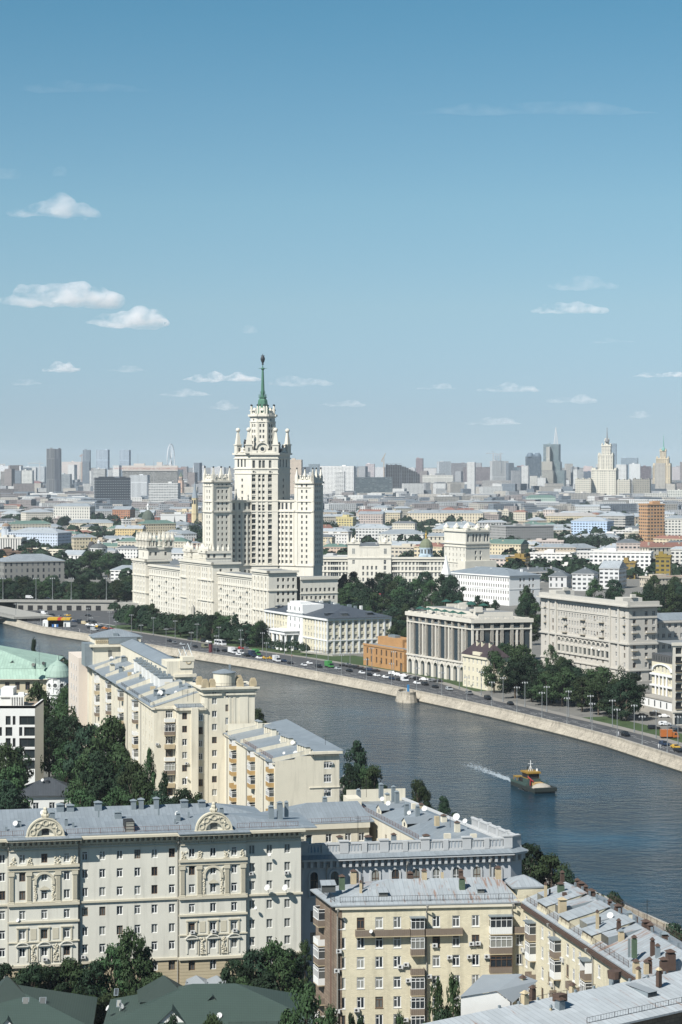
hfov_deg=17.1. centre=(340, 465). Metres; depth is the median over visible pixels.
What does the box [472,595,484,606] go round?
leafy tree
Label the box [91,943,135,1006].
leafy tree
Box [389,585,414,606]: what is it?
leafy tree
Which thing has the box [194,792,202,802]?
leafy tree
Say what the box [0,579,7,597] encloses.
leafy tree
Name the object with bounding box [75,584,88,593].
leafy tree
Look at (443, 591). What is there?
leafy tree
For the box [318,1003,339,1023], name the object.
leafy tree
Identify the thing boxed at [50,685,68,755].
leafy tree
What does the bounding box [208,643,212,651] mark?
advertising pillar
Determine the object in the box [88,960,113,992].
leafy tree
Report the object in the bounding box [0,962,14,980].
leafy tree
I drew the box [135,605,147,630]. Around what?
leafy tree
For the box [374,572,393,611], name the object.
leafy tree
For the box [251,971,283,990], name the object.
leafy tree
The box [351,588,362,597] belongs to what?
leafy tree
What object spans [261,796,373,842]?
link building
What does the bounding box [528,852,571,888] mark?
leafy tree
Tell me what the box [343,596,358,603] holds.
leafy tree
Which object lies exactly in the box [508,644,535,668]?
leafy tree
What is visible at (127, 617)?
leafy tree
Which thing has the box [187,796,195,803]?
leafy tree
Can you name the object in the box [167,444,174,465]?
observation wheel
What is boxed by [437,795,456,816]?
leafy tree
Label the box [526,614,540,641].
leafy tree
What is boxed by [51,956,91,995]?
leafy tree
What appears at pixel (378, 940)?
window
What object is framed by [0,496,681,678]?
distant trees
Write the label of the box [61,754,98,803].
leafy tree
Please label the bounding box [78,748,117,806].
leafy tree
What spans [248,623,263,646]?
leafy tree
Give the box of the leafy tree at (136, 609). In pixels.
[132,605,141,629]
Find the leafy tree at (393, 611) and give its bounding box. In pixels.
[381,607,406,626]
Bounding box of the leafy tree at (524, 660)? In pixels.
[511,655,533,694]
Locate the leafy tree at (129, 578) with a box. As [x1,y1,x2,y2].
[124,575,132,599]
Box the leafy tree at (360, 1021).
[357,1015,364,1023]
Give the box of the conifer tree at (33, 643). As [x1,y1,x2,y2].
[31,637,35,651]
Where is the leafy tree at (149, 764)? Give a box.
[142,747,155,789]
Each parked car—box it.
[621,731,629,736]
[647,724,659,728]
[649,711,660,715]
[658,714,669,717]
[658,721,669,725]
[659,740,668,745]
[668,724,679,728]
[670,744,679,747]
[673,748,681,752]
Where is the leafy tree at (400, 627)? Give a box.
[394,623,404,632]
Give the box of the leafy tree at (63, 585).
[57,581,72,599]
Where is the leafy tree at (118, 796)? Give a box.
[102,786,132,805]
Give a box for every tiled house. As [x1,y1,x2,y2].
[0,976,97,1023]
[104,975,313,1023]
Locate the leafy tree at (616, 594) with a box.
[611,591,621,599]
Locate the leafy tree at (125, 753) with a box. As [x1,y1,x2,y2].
[106,742,130,787]
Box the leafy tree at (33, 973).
[14,962,42,986]
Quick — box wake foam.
[461,762,526,790]
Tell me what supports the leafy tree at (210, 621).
on the lawn at (356, 660)
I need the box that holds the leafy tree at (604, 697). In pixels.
[593,682,611,713]
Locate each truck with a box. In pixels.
[228,647,236,653]
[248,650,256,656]
[272,655,280,661]
[324,660,333,667]
[660,729,678,738]
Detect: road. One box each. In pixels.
[0,610,130,625]
[17,619,681,756]
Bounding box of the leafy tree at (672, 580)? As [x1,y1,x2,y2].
[667,576,679,585]
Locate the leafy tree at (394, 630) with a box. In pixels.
[385,625,400,635]
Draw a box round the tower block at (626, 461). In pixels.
[621,457,637,478]
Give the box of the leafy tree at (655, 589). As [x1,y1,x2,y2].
[653,585,661,611]
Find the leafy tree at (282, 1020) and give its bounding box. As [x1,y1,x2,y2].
[278,1008,299,1023]
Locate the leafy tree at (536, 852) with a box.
[521,843,547,883]
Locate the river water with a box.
[0,623,681,928]
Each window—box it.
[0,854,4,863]
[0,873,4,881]
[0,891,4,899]
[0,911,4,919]
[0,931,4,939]
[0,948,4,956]
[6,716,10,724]
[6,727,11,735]
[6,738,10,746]
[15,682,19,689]
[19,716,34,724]
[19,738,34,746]
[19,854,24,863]
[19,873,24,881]
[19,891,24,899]
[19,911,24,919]
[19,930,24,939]
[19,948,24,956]
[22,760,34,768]
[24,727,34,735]
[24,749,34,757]
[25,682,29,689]
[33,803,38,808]
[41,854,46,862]
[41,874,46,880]
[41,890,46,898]
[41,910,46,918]
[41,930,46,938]
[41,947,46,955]
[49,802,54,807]
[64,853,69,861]
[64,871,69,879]
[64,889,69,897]
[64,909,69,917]
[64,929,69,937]
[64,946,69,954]
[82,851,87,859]
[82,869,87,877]
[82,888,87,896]
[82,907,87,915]
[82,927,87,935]
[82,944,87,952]
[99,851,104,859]
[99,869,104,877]
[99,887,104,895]
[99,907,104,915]
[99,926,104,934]
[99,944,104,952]
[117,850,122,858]
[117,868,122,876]
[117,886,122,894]
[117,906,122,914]
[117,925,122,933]
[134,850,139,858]
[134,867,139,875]
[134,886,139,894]
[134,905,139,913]
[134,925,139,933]
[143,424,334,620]
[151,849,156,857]
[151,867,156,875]
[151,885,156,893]
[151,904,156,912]
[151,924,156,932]
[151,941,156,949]
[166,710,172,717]
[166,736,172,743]
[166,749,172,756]
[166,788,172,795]
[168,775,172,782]
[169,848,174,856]
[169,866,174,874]
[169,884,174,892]
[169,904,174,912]
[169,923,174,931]
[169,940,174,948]
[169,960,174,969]
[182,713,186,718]
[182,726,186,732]
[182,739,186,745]
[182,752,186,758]
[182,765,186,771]
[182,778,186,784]
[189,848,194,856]
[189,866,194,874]
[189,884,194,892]
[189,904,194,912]
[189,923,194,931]
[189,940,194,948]
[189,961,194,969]
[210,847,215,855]
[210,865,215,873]
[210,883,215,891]
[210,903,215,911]
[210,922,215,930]
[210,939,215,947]
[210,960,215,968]
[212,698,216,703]
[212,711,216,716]
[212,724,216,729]
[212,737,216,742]
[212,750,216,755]
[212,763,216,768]
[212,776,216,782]
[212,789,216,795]
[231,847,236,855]
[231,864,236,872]
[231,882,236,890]
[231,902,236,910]
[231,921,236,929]
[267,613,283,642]
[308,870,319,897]
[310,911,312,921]
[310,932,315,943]
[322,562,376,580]
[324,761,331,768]
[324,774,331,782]
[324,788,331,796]
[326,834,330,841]
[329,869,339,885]
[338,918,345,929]
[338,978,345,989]
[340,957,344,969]
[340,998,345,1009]
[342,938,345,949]
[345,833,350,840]
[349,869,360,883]
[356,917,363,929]
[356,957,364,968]
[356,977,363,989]
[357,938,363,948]
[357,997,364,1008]
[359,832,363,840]
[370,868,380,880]
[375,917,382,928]
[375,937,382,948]
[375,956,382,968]
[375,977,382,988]
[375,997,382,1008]
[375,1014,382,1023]
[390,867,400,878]
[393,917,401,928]
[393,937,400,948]
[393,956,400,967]
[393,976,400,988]
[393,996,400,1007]
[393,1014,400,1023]
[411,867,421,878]
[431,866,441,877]
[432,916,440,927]
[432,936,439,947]
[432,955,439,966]
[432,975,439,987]
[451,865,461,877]
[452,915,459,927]
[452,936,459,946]
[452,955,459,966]
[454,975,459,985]
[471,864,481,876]
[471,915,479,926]
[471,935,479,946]
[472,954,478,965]
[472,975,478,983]
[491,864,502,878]
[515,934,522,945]
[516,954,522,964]
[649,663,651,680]
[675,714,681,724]
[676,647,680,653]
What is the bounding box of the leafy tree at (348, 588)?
[342,582,357,596]
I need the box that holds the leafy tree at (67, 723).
[51,715,82,779]
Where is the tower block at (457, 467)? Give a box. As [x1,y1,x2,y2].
[451,462,466,480]
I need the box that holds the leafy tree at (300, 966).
[276,948,309,993]
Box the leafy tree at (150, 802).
[145,798,160,804]
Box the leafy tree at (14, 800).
[0,779,28,809]
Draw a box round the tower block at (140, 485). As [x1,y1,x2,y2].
[130,474,149,496]
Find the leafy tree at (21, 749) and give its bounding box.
[5,745,33,783]
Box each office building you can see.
[264,600,391,654]
[363,634,406,671]
[405,602,533,681]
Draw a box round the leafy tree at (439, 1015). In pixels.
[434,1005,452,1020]
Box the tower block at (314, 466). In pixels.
[309,464,319,475]
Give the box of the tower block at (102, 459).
[96,449,109,476]
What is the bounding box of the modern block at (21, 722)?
[0,686,43,784]
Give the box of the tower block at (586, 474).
[583,471,590,478]
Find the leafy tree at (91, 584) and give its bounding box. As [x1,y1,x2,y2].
[87,582,102,598]
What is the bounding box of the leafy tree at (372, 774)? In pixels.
[361,763,385,788]
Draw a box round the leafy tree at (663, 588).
[655,584,672,612]
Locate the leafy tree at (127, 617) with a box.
[124,605,137,626]
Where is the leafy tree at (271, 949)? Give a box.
[257,937,299,991]
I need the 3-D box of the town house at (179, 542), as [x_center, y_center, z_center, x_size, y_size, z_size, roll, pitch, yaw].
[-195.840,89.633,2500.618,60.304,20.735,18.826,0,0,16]
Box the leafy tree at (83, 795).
[64,788,96,806]
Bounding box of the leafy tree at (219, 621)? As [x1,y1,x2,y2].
[211,618,225,638]
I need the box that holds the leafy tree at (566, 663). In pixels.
[559,659,576,684]
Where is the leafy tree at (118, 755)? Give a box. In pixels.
[82,742,134,800]
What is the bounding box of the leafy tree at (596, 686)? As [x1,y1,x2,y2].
[584,674,610,714]
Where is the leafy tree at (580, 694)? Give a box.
[570,676,597,710]
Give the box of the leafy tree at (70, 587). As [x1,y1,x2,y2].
[62,582,80,599]
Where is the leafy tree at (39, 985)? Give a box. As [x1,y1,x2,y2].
[26,964,55,989]
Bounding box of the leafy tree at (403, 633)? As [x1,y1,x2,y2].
[400,627,406,636]
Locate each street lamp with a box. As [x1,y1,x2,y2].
[587,694,593,721]
[609,699,615,726]
[631,704,636,731]
[639,715,645,744]
[664,722,670,752]
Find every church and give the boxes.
[1,521,10,536]
[88,538,94,550]
[90,539,107,556]
[141,504,154,519]
[419,533,432,556]
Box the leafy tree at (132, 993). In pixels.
[123,990,136,996]
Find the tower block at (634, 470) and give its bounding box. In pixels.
[629,463,640,480]
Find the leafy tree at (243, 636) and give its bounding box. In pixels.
[241,625,252,646]
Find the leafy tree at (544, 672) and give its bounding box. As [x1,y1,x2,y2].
[531,670,559,702]
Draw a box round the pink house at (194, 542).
[191,538,200,548]
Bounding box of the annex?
[638,692,671,717]
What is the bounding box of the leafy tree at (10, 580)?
[3,578,15,593]
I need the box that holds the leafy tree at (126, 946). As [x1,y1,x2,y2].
[110,926,153,995]
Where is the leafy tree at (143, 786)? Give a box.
[132,770,154,804]
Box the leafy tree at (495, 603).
[491,600,499,609]
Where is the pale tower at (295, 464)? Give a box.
[290,458,302,493]
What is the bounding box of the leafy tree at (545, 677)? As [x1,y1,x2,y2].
[527,672,561,704]
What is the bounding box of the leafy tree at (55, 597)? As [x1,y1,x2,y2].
[51,586,67,599]
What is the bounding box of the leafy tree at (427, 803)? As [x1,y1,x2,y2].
[423,801,435,809]
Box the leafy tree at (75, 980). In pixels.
[65,967,97,1000]
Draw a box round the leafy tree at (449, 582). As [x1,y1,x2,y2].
[439,577,457,603]
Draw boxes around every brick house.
[112,506,135,520]
[184,510,191,522]
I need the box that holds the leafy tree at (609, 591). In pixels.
[605,587,614,598]
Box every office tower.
[46,448,53,492]
[54,448,60,491]
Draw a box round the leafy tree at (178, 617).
[171,614,188,636]
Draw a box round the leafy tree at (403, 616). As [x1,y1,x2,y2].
[393,603,411,627]
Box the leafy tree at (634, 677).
[620,672,648,699]
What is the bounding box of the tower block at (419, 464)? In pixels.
[416,457,423,472]
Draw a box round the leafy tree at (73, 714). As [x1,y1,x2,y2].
[60,706,76,738]
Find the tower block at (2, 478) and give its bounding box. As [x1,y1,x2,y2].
[1,470,4,485]
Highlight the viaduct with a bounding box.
[0,599,138,610]
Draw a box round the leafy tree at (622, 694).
[607,682,637,719]
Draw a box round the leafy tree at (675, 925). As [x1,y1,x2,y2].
[664,921,681,935]
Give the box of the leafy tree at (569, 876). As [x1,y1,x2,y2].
[556,867,574,883]
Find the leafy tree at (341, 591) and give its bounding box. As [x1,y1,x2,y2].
[338,588,350,602]
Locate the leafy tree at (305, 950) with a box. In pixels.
[296,939,315,988]
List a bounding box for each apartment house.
[0,535,26,549]
[0,800,316,990]
[2,548,32,555]
[7,527,71,547]
[21,509,53,520]
[53,503,95,520]
[67,519,113,528]
[69,629,205,799]
[95,509,111,518]
[114,525,146,535]
[115,544,137,558]
[160,512,187,521]
[222,719,342,811]
[301,779,528,985]
[310,861,543,1023]
[322,534,444,591]
[323,543,346,553]
[336,515,356,525]
[355,524,391,541]
[377,529,424,542]
[406,510,483,523]
[423,966,681,1023]
[456,501,518,501]
[489,523,553,539]
[515,870,681,1001]
[530,549,576,561]
[536,587,661,681]
[545,513,595,522]
[571,517,613,535]
[589,548,653,575]
[596,512,634,529]
[644,492,666,496]
[654,640,681,724]
[657,612,681,652]
[665,515,681,535]
[670,546,681,566]
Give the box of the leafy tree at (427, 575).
[415,571,433,610]
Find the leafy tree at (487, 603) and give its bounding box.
[481,601,490,607]
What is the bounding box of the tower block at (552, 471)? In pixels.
[541,428,565,485]
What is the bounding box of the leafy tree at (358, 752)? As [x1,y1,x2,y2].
[339,740,367,788]
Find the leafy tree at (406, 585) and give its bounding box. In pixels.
[399,579,416,608]
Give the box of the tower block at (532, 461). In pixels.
[525,453,540,477]
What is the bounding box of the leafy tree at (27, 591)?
[21,587,38,599]
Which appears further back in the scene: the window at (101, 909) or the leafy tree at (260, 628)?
the leafy tree at (260, 628)
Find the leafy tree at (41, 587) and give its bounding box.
[35,584,51,599]
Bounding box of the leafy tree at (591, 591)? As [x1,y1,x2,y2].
[585,577,603,597]
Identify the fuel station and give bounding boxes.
[43,617,71,626]
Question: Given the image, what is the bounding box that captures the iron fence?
[300,649,362,655]
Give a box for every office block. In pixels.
[30,492,65,494]
[51,497,92,498]
[93,468,106,491]
[94,477,130,499]
[320,465,355,493]
[335,470,344,494]
[355,476,392,492]
[422,474,453,482]
[463,466,489,481]
[482,480,510,485]
[530,476,540,488]
[667,489,681,496]
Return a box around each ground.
[20,468,681,746]
[44,754,340,991]
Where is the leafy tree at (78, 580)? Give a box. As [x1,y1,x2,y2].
[73,578,84,585]
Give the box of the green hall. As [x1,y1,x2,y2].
[526,495,555,500]
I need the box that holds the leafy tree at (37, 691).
[25,680,53,715]
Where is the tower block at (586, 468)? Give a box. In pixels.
[583,466,592,470]
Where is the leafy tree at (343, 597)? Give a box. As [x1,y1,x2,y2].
[338,593,351,603]
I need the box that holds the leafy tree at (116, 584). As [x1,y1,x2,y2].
[109,579,123,601]
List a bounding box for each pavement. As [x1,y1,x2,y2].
[71,619,681,746]
[339,783,667,932]
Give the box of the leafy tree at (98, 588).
[91,583,105,599]
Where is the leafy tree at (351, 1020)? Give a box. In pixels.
[348,1013,354,1023]
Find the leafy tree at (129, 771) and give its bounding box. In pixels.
[116,758,144,805]
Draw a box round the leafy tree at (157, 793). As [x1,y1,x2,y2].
[151,788,172,803]
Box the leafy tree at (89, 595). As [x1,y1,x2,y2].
[81,588,100,599]
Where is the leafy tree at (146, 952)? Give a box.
[126,946,156,995]
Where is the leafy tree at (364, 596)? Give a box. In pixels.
[355,591,377,608]
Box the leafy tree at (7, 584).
[3,582,18,590]
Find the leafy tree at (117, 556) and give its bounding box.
[105,553,125,572]
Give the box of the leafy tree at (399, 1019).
[393,1009,404,1023]
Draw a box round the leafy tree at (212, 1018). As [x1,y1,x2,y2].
[203,1011,222,1023]
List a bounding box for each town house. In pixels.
[0,509,14,518]
[0,518,18,523]
[1,511,20,516]
[4,504,22,508]
[8,520,50,529]
[33,547,65,555]
[51,524,62,527]
[53,516,59,522]
[65,530,91,532]
[70,530,82,535]
[71,534,96,549]
[80,524,102,530]
[96,537,108,541]
[96,542,117,548]
[100,540,117,542]
[103,535,133,539]
[106,525,115,530]
[110,565,132,580]
[117,538,158,546]
[121,518,139,524]
[131,519,143,524]
[135,508,139,517]
[136,520,175,535]
[140,510,156,516]
[152,537,191,547]
[161,510,176,513]
[165,529,181,534]
[169,507,200,510]
[170,558,179,565]
[171,548,182,558]
[176,521,187,525]
[176,529,196,540]
[177,509,191,513]
[182,522,201,530]
[198,511,202,521]
[323,509,341,513]
[323,513,343,521]
[323,527,352,540]
[323,532,349,544]
[323,534,335,545]
[323,553,347,556]
[358,509,381,516]
[358,511,385,523]
[360,542,378,545]
[371,505,391,509]
[382,510,402,523]
[388,540,420,545]
[391,543,417,556]
[392,520,416,529]
[393,506,411,517]
[413,542,443,556]
[427,532,443,542]
[432,525,463,532]
[441,507,455,509]
[441,522,475,527]
[456,508,473,509]
[461,640,508,690]
[476,519,506,527]
[479,509,501,519]
[484,513,498,519]
[490,539,528,554]
[490,555,509,566]
[498,509,509,517]
[513,509,527,520]
[516,566,564,581]
[526,517,546,522]
[527,540,541,548]
[528,538,563,543]
[529,522,554,524]
[534,543,576,551]
[543,507,558,515]
[546,524,570,528]
[548,570,571,587]
[554,526,571,534]
[559,511,580,512]
[571,543,596,554]
[571,567,598,590]
[575,505,599,512]
[576,548,607,558]
[591,533,620,546]
[592,510,603,512]
[598,545,615,549]
[599,560,626,588]
[600,506,610,511]
[613,528,638,533]
[616,539,640,550]
[624,531,638,538]
[625,525,638,529]
[631,513,638,524]
[637,534,681,542]
[639,541,654,545]
[639,542,681,558]
[639,574,681,586]
[649,652,671,697]
[665,511,675,517]
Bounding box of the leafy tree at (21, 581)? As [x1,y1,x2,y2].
[16,577,27,598]
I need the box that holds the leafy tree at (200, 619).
[194,616,208,638]
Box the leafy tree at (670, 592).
[660,585,681,612]
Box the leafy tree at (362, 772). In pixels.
[358,765,378,788]
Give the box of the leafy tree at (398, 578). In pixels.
[393,574,405,588]
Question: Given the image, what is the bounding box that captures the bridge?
[0,606,52,620]
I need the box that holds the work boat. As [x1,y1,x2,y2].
[510,760,556,793]
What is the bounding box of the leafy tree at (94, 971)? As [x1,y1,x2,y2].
[71,959,105,997]
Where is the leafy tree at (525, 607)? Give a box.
[515,601,534,617]
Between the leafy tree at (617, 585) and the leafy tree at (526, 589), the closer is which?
the leafy tree at (526, 589)
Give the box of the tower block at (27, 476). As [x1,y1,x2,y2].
[21,469,33,482]
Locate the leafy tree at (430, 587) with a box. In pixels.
[422,579,439,606]
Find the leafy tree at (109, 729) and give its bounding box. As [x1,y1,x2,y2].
[82,715,124,786]
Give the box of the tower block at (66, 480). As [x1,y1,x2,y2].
[61,473,71,491]
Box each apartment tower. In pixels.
[190,664,259,803]
[443,523,495,570]
[638,501,664,541]
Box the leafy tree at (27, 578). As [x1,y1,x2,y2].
[23,576,32,582]
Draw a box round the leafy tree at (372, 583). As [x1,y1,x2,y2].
[364,578,377,592]
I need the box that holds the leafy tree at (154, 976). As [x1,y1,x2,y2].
[140,971,162,987]
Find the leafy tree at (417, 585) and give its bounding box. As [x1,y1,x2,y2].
[409,577,425,610]
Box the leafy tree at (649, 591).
[641,584,659,612]
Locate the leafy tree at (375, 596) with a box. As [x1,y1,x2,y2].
[369,592,388,613]
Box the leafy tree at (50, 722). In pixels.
[44,716,61,776]
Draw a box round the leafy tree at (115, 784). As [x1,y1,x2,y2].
[109,763,135,795]
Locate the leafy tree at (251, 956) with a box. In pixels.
[240,948,272,988]
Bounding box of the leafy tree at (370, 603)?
[364,599,378,611]
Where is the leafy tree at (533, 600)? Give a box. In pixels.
[529,593,536,608]
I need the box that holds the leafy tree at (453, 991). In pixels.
[444,972,460,1017]
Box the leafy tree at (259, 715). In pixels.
[255,708,266,722]
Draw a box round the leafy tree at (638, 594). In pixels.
[628,592,645,600]
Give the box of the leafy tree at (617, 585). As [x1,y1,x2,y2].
[604,579,624,596]
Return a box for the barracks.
[0,554,64,583]
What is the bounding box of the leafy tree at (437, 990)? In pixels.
[423,977,445,1022]
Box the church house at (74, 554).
[65,550,85,558]
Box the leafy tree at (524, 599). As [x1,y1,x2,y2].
[515,597,529,615]
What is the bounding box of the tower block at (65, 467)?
[62,461,81,478]
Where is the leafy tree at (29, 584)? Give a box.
[19,582,38,599]
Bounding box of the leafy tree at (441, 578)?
[433,574,444,603]
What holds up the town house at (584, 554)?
on the ground at (633, 585)
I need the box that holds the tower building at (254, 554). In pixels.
[131,354,338,625]
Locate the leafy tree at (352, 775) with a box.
[339,761,361,800]
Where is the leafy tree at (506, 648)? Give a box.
[500,643,519,679]
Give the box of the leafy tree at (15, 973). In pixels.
[14,968,26,984]
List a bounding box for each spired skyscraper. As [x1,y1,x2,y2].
[575,433,650,494]
[653,435,671,483]
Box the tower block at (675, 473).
[672,467,679,479]
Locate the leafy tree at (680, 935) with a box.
[672,928,681,940]
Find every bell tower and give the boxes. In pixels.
[178,473,183,492]
[191,483,198,522]
[440,556,450,584]
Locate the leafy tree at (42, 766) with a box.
[40,755,44,772]
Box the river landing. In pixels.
[395,688,417,702]
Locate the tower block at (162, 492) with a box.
[149,482,180,501]
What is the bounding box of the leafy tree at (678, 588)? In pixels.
[674,582,681,601]
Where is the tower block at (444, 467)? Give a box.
[437,461,450,474]
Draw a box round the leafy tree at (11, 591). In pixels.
[4,583,21,598]
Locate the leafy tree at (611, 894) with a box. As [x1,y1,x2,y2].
[606,891,624,906]
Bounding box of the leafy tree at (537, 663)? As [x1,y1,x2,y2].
[517,659,546,675]
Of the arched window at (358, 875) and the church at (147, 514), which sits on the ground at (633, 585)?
the church at (147, 514)
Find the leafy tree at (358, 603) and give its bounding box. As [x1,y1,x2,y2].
[351,601,365,609]
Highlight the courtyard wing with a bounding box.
[0,796,260,819]
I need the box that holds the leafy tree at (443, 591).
[433,586,451,605]
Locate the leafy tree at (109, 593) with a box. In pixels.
[97,588,116,599]
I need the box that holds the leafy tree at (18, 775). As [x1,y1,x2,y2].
[0,762,32,808]
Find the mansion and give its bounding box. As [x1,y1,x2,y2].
[0,645,68,716]
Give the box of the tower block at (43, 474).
[23,466,45,481]
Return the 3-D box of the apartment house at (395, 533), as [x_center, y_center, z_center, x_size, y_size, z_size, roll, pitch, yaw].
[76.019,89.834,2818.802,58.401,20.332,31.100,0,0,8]
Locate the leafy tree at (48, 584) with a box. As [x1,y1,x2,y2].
[36,580,54,599]
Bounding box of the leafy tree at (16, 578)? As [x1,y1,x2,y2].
[14,576,20,597]
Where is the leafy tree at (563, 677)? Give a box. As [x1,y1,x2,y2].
[541,667,576,706]
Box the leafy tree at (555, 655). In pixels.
[543,644,558,667]
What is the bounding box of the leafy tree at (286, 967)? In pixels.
[268,956,306,992]
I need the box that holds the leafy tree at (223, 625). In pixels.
[215,622,231,642]
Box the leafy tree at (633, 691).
[610,678,644,720]
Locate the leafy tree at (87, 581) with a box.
[79,576,90,589]
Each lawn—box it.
[110,625,513,690]
[582,716,681,742]
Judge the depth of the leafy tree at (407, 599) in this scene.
1394.70 m
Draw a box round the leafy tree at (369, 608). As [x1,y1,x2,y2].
[364,606,375,612]
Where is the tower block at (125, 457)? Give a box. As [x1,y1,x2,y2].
[120,449,130,465]
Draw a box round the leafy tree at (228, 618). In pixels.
[223,615,234,626]
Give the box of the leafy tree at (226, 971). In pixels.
[217,959,243,983]
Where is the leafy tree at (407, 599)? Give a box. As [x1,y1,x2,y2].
[398,593,419,610]
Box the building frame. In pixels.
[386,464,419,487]
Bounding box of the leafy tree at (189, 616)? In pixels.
[186,614,195,634]
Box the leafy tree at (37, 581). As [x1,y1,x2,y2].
[32,577,45,597]
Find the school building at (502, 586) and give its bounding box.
[450,566,540,605]
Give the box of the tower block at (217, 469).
[211,466,225,475]
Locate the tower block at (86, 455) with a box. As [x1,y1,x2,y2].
[83,449,90,461]
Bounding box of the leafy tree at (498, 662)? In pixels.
[479,650,506,692]
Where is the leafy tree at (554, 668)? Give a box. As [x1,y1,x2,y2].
[546,665,563,702]
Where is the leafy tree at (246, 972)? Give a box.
[230,966,255,985]
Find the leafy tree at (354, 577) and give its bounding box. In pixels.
[348,571,360,588]
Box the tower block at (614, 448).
[609,443,616,467]
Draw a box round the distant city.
[0,462,681,515]
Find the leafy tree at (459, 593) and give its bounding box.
[448,574,465,597]
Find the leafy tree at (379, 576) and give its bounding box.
[374,572,386,609]
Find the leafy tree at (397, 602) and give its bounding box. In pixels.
[386,597,410,622]
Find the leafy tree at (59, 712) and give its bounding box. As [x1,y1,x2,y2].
[50,703,69,759]
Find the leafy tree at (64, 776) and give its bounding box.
[51,740,75,782]
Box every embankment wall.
[0,616,681,772]
[339,779,673,927]
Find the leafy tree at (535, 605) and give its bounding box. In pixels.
[530,601,540,623]
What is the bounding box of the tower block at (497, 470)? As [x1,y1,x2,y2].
[490,460,508,479]
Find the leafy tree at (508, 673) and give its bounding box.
[497,662,526,697]
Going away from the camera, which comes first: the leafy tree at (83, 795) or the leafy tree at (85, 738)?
the leafy tree at (83, 795)
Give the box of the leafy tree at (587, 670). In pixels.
[583,668,595,677]
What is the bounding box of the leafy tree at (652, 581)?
[642,575,660,590]
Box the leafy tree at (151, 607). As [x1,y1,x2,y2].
[147,603,159,616]
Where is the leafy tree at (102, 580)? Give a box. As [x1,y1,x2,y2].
[97,578,111,597]
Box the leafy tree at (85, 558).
[79,550,98,571]
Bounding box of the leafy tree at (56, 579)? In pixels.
[47,575,59,594]
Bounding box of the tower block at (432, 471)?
[424,468,436,474]
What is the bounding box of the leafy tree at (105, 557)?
[96,552,117,577]
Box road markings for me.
[39,622,672,747]
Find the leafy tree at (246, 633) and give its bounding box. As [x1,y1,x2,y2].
[237,625,253,645]
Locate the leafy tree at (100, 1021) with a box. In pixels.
[83,994,104,1023]
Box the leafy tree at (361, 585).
[353,582,367,591]
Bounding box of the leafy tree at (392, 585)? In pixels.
[384,580,399,604]
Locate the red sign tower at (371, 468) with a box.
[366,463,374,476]
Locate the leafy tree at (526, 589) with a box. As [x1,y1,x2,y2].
[521,585,533,599]
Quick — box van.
[400,676,408,681]
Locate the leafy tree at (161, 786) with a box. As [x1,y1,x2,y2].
[158,771,169,799]
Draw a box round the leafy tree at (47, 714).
[44,706,58,760]
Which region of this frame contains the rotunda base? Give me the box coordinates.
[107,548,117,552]
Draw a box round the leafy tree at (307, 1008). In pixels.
[284,981,322,1023]
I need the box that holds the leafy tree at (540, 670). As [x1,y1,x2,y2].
[525,668,545,696]
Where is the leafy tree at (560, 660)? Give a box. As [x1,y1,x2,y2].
[551,656,564,670]
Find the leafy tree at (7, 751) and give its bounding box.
[0,742,26,783]
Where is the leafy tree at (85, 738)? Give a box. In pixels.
[60,722,106,785]
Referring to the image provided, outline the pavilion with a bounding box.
[20,777,71,808]
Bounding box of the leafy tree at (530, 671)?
[522,666,543,701]
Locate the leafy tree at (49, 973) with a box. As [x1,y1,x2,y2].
[37,964,69,992]
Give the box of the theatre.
[563,491,599,500]
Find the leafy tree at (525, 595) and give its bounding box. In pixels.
[518,592,531,604]
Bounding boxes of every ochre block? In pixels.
[505,553,530,566]
[623,557,637,578]
[655,551,672,574]
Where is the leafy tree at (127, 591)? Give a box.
[120,581,132,601]
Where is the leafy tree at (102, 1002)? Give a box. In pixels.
[94,990,124,1023]
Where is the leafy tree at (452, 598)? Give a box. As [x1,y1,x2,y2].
[444,592,458,605]
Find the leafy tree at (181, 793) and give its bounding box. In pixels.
[170,787,196,803]
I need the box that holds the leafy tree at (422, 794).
[408,778,431,806]
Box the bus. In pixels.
[214,639,225,645]
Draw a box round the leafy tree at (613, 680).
[609,678,619,706]
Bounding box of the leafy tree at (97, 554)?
[89,549,107,572]
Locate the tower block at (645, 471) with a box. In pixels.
[640,465,650,478]
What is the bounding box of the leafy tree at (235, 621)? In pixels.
[228,613,239,639]
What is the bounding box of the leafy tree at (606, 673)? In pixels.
[586,665,616,683]
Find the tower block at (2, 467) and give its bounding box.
[0,465,22,478]
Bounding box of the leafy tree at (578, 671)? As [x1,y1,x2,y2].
[568,667,588,702]
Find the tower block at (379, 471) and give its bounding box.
[375,467,384,476]
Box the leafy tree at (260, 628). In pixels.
[251,623,269,647]
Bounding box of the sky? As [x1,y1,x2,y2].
[0,0,681,467]
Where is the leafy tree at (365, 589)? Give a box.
[361,587,373,594]
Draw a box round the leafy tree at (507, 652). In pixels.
[505,651,520,672]
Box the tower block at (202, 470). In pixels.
[193,465,204,479]
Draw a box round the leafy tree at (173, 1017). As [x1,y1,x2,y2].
[164,1013,177,1023]
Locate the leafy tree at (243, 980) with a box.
[236,976,254,985]
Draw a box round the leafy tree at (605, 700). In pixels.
[598,682,627,717]
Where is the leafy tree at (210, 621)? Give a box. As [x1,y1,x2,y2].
[202,615,218,640]
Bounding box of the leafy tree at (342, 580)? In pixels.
[338,574,351,588]
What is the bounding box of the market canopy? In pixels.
[185,975,225,984]
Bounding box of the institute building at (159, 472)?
[114,462,182,482]

